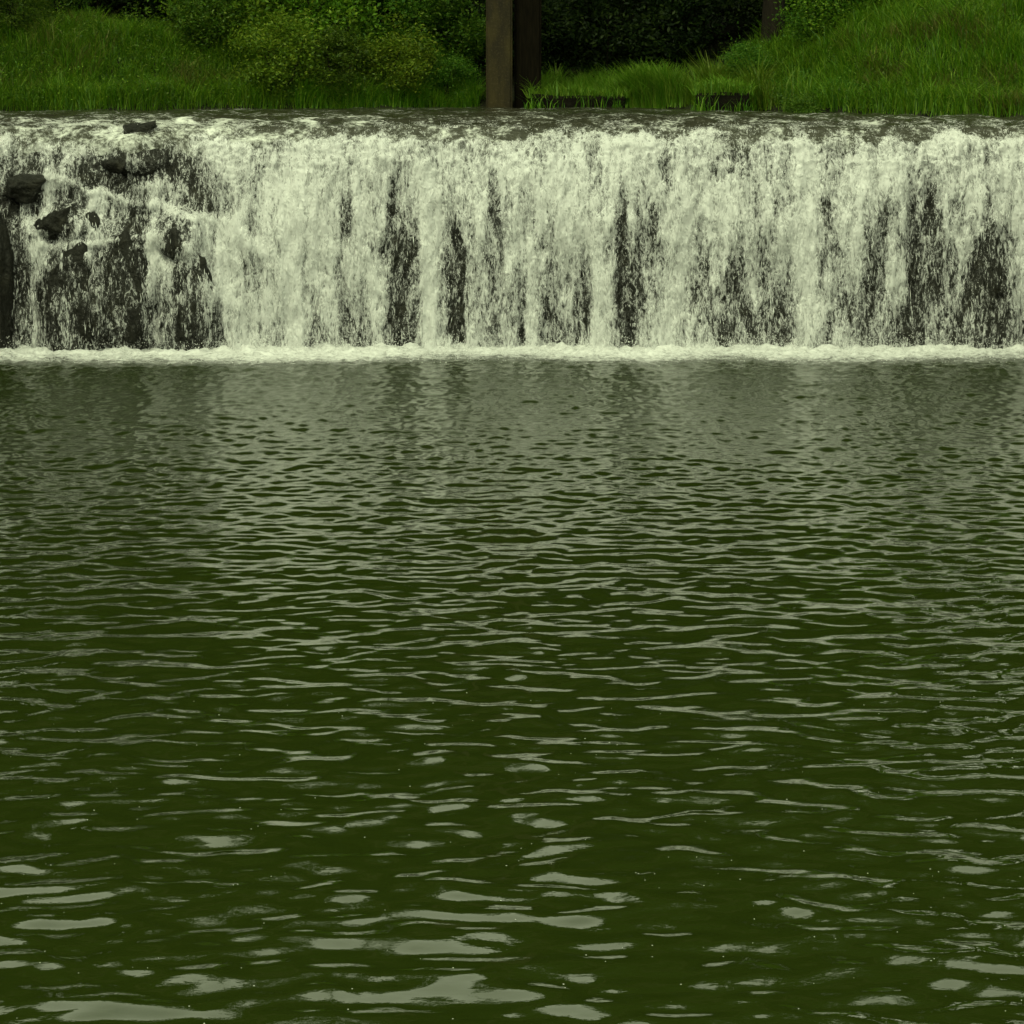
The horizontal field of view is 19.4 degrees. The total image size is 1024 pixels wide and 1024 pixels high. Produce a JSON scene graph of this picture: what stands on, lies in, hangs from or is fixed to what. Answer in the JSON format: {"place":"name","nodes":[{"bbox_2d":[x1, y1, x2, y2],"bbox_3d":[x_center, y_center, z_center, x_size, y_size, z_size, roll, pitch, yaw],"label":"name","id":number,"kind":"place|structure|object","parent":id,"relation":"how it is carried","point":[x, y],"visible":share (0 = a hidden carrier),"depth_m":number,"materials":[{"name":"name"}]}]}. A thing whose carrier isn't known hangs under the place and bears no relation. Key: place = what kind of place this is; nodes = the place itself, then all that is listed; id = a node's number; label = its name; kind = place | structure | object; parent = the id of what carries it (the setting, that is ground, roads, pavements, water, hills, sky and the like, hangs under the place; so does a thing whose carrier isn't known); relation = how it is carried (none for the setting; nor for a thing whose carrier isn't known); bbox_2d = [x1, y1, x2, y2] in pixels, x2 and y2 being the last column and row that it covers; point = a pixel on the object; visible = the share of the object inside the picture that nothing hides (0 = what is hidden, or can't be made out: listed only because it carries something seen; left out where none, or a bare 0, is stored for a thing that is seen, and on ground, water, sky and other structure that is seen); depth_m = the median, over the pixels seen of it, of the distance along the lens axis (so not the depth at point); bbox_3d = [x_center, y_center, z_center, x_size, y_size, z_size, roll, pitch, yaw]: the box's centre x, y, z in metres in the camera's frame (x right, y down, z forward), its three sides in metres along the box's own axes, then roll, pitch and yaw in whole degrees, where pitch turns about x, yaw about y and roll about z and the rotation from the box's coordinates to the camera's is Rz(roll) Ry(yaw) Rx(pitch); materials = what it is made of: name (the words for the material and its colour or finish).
{"place":"outdoors","nodes":[
{"label":"outdoors","id":0,"kind":"place"},
{"bbox_2d":[0,352,1023,1023],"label":"pool water","id":1,"kind":"structure","parent":0,"point":[750,630],"depth_m":27.64,"materials":[{"name":"green liquid"}]},
{"bbox_2d":[1,700,1021,1023],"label":"foam flecks","id":2,"kind":"object","parent":1,"relation":"on","point":[635,872],"visible":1,"depth_m":21.11,"materials":[{"name":"white"}]},
{"bbox_2d":[0,106,1023,121],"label":"river water","id":3,"kind":"structure","parent":0,"point":[497,114],"depth_m":64.56,"materials":[{"name":"liquid"}]},
{"bbox_2d":[695,91,750,110],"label":"retaining wall","id":4,"kind":"structure","parent":3,"relation":"in","point":[722,101],"depth_m":68.87,"materials":[{"name":"stone"}]},
{"bbox_2d":[681,70,765,94],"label":"grass","id":5,"kind":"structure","parent":4,"relation":"on","point":[709,87],"depth_m":68.90,"materials":[{"name":"green plant"}]},
{"bbox_2d":[0,1,1023,121],"bbox_3d":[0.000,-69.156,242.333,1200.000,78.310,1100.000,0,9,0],"label":"ground","id":6,"kind":"structure","parent":0,"point":[734,34],"depth_m":76.72,"materials":[{"name":"soil"}]},
{"bbox_2d":[0,0,82,36],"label":"shrub","id":7,"kind":"object","parent":6,"relation":"on","point":[4,4],"visible":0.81,"depth_m":72.35,"materials":[{"name":"green plant"}]},
{"bbox_2d":[6,0,101,15],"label":"shrub","id":8,"kind":"object","parent":6,"relation":"on","point":[63,2],"visible":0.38,"depth_m":75.56,"materials":[{"name":"green plant"}]},
{"bbox_2d":[66,0,145,19],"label":"shrub","id":9,"kind":"object","parent":6,"relation":"on","point":[99,3],"visible":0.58,"depth_m":79.24,"materials":[{"name":"green plant"}]},
{"bbox_2d":[91,0,154,12],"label":"shrub","id":10,"kind":"object","parent":6,"relation":"on","point":[142,6],"visible":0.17,"depth_m":82.14,"materials":[{"name":"green plant"}]},
{"bbox_2d":[106,0,184,24],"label":"shrub","id":11,"kind":"object","parent":6,"relation":"on","point":[151,3],"visible":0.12,"depth_m":79.50,"materials":[{"name":"green plant"}]},
{"bbox_2d":[0,0,339,110],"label":"grass","id":12,"kind":"structure","parent":6,"relation":"on","point":[95,97],"depth_m":71.49,"materials":[{"name":"green plant"}]},
{"bbox_2d":[162,0,252,54],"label":"shrub","id":13,"kind":"object","parent":6,"relation":"on","point":[190,26],"visible":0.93,"depth_m":73.05,"materials":[{"name":"green plant"}]},
{"bbox_2d":[144,0,316,55],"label":"shrub","id":14,"kind":"object","parent":6,"relation":"on","point":[262,6],"visible":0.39,"depth_m":73.97,"materials":[{"name":"green plant"}]},
{"bbox_2d":[209,0,337,99],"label":"shrub","id":15,"kind":"object","parent":6,"relation":"on","point":[278,40],"visible":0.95,"depth_m":71.99,"materials":[{"name":"green plant"}]},
{"bbox_2d":[222,0,327,26],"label":"shrub","id":16,"kind":"object","parent":6,"relation":"on","point":[289,12],"visible":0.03,"depth_m":78.69,"materials":[{"name":"green plant"}]},
{"bbox_2d":[233,0,409,75],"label":"shrub","id":17,"kind":"object","parent":6,"relation":"on","point":[359,5],"visible":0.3,"depth_m":74.39,"materials":[{"name":"green plant"}]},
{"bbox_2d":[291,0,388,101],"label":"shrub","id":18,"kind":"object","parent":6,"relation":"on","point":[341,54],"visible":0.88,"depth_m":73.02,"materials":[{"name":"green plant"}]},
{"bbox_2d":[282,0,400,39],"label":"shrub","id":19,"kind":"object","parent":6,"relation":"on","point":[330,19],"visible":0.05,"depth_m":78.34,"materials":[{"name":"green plant"}]},
{"bbox_2d":[288,70,485,108],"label":"grass","id":20,"kind":"structure","parent":6,"relation":"on","point":[397,99],"depth_m":73.32,"materials":[{"name":"green plant"}]},
{"bbox_2d":[307,0,472,79],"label":"shrub","id":21,"kind":"object","parent":6,"relation":"on","point":[411,12],"visible":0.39,"depth_m":75.59,"materials":[{"name":"green plant"}]},
{"bbox_2d":[336,1,451,100],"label":"shrub","id":22,"kind":"object","parent":6,"relation":"on","point":[412,63],"visible":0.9,"depth_m":73.51,"materials":[{"name":"green plant"}]},
{"bbox_2d":[370,0,485,76],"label":"shrub","id":23,"kind":"object","parent":6,"relation":"on","point":[483,2],"visible":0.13,"depth_m":78.64,"materials":[{"name":"green plant"}]},
{"bbox_2d":[381,0,512,81],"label":"shrub","id":24,"kind":"object","parent":6,"relation":"on","point":[470,31],"visible":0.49,"depth_m":76.67,"materials":[{"name":"green plant"}]},
{"bbox_2d":[415,40,485,99],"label":"shrub","id":25,"kind":"object","parent":6,"relation":"on","point":[448,72],"visible":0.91,"depth_m":74.30,"materials":[{"name":"green plant"}]},
{"bbox_2d":[442,2,575,64],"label":"shrub","id":26,"kind":"object","parent":6,"relation":"on","point":[481,63],"depth_m":82.78,"materials":[{"name":"green plant"}]},
{"bbox_2d":[0,136,1023,356],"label":"rock face","id":27,"kind":"object","parent":6,"relation":"on","point":[973,284],"visible":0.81,"depth_m":58.81},
{"bbox_2d":[0,212,14,353],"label":"boulder","id":28,"kind":"object","parent":27,"relation":"on","point":[6,284],"visible":0.88,"depth_m":58.15,"materials":[{"name":"grey stone"}]},
{"bbox_2d":[2,173,48,203],"bbox_3d":[-9.491,-6.322,58.612,0.944,0.579,0.730,-2,9,-12],"label":"boulder","id":29,"kind":"object","parent":27,"relation":"on","point":[24,188],"visible":1,"depth_m":58.35,"materials":[{"name":"grey stone"}]},
{"bbox_2d":[33,207,78,238],"bbox_3d":[-8.837,-5.603,58.179,0.916,0.650,0.545,0,9,0],"label":"boulder","id":30,"kind":"object","parent":27,"relation":"on","point":[52,223],"visible":1,"depth_m":58.00,"materials":[{"name":"grey stone"}]},
{"bbox_2d":[46,241,95,349],"bbox_3d":[-8.483,-4.085,58.120,1.088,2.330,0.500,0,9,0],"label":"boulder","id":31,"kind":"object","parent":27,"relation":"on","point":[78,313],"visible":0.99,"depth_m":57.95,"materials":[{"name":"grey stone"}]},
{"bbox_2d":[81,211,100,232],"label":"boulder","id":32,"kind":"object","parent":27,"relation":"on","point":[93,219],"visible":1,"depth_m":58.17,"materials":[{"name":"grey stone"}]},
{"bbox_2d":[98,156,127,176],"bbox_3d":[-7.710,-6.738,58.612,0.561,0.446,0.575,-7,11,-37],"label":"boulder","id":33,"kind":"object","parent":27,"relation":"on","point":[116,165],"visible":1,"depth_m":58.43,"materials":[{"name":"grey stone"}]},
{"bbox_2d":[103,227,143,345],"bbox_3d":[-7.534,-4.370,58.078,0.853,2.300,0.562,0,9,0],"label":"boulder","id":34,"kind":"object","parent":27,"relation":"on","point":[132,331],"visible":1,"depth_m":57.92,"materials":[{"name":"grey stone"}]},
{"bbox_2d":[123,120,156,133],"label":"boulder","id":35,"kind":"object","parent":27,"relation":"on","point":[145,127],"visible":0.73,"depth_m":58.97,"materials":[{"name":"grey stone"}]},
{"bbox_2d":[160,223,186,259],"bbox_3d":[-6.491,-5.135,58.049,0.542,0.927,0.464,6,11,36],"label":"boulder","id":36,"kind":"object","parent":27,"relation":"on","point":[175,232],"visible":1,"depth_m":57.91,"materials":[{"name":"grey stone"}]},
{"bbox_2d":[172,254,216,343],"bbox_3d":[-6.243,-4.147,58.224,0.979,1.743,0.530,-4,9,-23],"label":"boulder","id":37,"kind":"object","parent":27,"relation":"on","point":[183,313],"visible":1,"depth_m":58.00,"materials":[{"name":"grey stone"}]},
{"bbox_2d":[0,116,1023,363],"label":"waterfall","id":38,"kind":"structure","parent":27,"relation":"on","point":[292,190],"depth_m":58.60,"materials":[{"name":"white liquid"}]},
{"bbox_2d":[985,254,1015,312],"bbox_3d":[9.365,-4.249,58.918,0.964,2.152,0.584,3,9,21],"label":"boulder","id":39,"kind":"object","parent":27,"relation":"on","point":[995,270],"visible":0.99,"depth_m":58.64,"materials":[{"name":"grey stone"}]},
{"bbox_2d":[486,0,540,120],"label":"bridge","id":40,"kind":"structure","parent":6,"relation":"on","point":[527,38],"depth_m":73.07,"materials":[{"name":"wood"}]},
{"bbox_2d":[460,0,587,75],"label":"shrub","id":41,"kind":"object","parent":6,"relation":"on","point":[548,47],"visible":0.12,"depth_m":79.37,"materials":[{"name":"green plant"}]},
{"bbox_2d":[512,0,604,66],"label":"shrub","id":42,"kind":"object","parent":6,"relation":"on","point":[567,58],"visible":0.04,"depth_m":83.01,"materials":[{"name":"green plant"}]},
{"bbox_2d":[510,84,634,108],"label":"grass","id":43,"kind":"structure","parent":6,"relation":"on","point":[534,106],"depth_m":72.78,"materials":[{"name":"green plant"}]},
{"bbox_2d":[531,94,625,107],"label":"retaining wall","id":44,"kind":"structure","parent":6,"relation":"on","point":[569,101],"depth_m":72.94,"materials":[{"name":"stone"}]},
{"bbox_2d":[520,71,638,97],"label":"grass","id":45,"kind":"structure","parent":44,"relation":"on","point":[563,91],"depth_m":73.03,"materials":[{"name":"green plant"}]},
{"bbox_2d":[541,0,695,78],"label":"shrub","id":46,"kind":"object","parent":6,"relation":"on","point":[613,49],"visible":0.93,"depth_m":78.02,"materials":[{"name":"green plant"}]},
{"bbox_2d":[565,0,694,60],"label":"shrub","id":47,"kind":"object","parent":6,"relation":"on","point":[598,25],"visible":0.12,"depth_m":82.98,"materials":[{"name":"green plant"}]},
{"bbox_2d":[592,56,713,108],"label":"grass clump","id":48,"kind":"object","parent":6,"relation":"on","point":[645,77],"visible":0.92,"depth_m":72.90,"materials":[{"name":"green plant"}]},
{"bbox_2d":[541,56,775,110],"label":"grass","id":49,"kind":"structure","parent":6,"relation":"on","point":[585,78],"depth_m":75.29,"materials":[{"name":"green plant"}]},
{"bbox_2d":[578,0,739,56],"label":"shrub","id":50,"kind":"object","parent":6,"relation":"on","point":[717,14],"visible":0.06,"depth_m":82.50,"materials":[{"name":"green plant"}]},
{"bbox_2d":[588,0,735,68],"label":"shrub","id":51,"kind":"object","parent":6,"relation":"on","point":[684,43],"visible":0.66,"depth_m":78.76,"materials":[{"name":"green plant"}]},
{"bbox_2d":[675,90,762,110],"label":"grass","id":52,"kind":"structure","parent":6,"relation":"on","point":[698,108],"depth_m":68.73,"materials":[{"name":"green plant"}]},
{"bbox_2d":[655,47,800,111],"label":"grass clump","id":53,"kind":"object","parent":6,"relation":"on","point":[758,75],"visible":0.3,"depth_m":70.28,"materials":[{"name":"green plant"}]},
{"bbox_2d":[717,22,785,81],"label":"shrub","id":54,"kind":"object","parent":6,"relation":"on","point":[743,53],"visible":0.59,"depth_m":70.92,"materials":[{"name":"green plant"}]},
{"bbox_2d":[702,0,807,39],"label":"shrub","id":55,"kind":"object","parent":6,"relation":"on","point":[752,10],"visible":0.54,"depth_m":78.31,"materials":[{"name":"green plant"}]},
{"bbox_2d":[760,0,784,47],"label":"tree","id":56,"kind":"object","parent":6,"relation":"on","point":[769,7],"visible":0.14,"depth_m":75.29,"materials":[{"name":"brown plant"}]},
{"bbox_2d":[774,82,828,112],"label":"shrub","id":57,"kind":"object","parent":6,"relation":"on","point":[800,104],"visible":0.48,"depth_m":67.23,"materials":[{"name":"green plant"}]},
{"bbox_2d":[768,0,870,52],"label":"shrub","id":58,"kind":"object","parent":6,"relation":"on","point":[797,21],"visible":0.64,"depth_m":70.89,"materials":[{"name":"green plant"}]},
{"bbox_2d":[757,60,890,113],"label":"weeds","id":59,"kind":"object","parent":6,"relation":"on","point":[836,81],"visible":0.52,"depth_m":67.22,"materials":[{"name":"green plant"}]},
{"bbox_2d":[785,0,893,34],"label":"shrub","id":60,"kind":"object","parent":6,"relation":"on","point":[820,24],"visible":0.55,"depth_m":70.48,"materials":[{"name":"green plant"}]},
{"bbox_2d":[717,0,1023,116],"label":"grass","id":61,"kind":"structure","parent":6,"relation":"on","point":[902,99],"depth_m":65.90,"materials":[{"name":"green plant"}]},
{"bbox_2d":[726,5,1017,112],"bbox_3d":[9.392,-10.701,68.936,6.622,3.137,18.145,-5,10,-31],"label":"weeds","id":62,"kind":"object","parent":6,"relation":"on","point":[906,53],"visible":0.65,"depth_m":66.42,"materials":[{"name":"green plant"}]},
{"bbox_2d":[834,0,911,12],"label":"shrub","id":63,"kind":"object","parent":6,"relation":"on","point":[878,3],"visible":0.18,"depth_m":70.80,"materials":[{"name":"green plant"}]}
]}

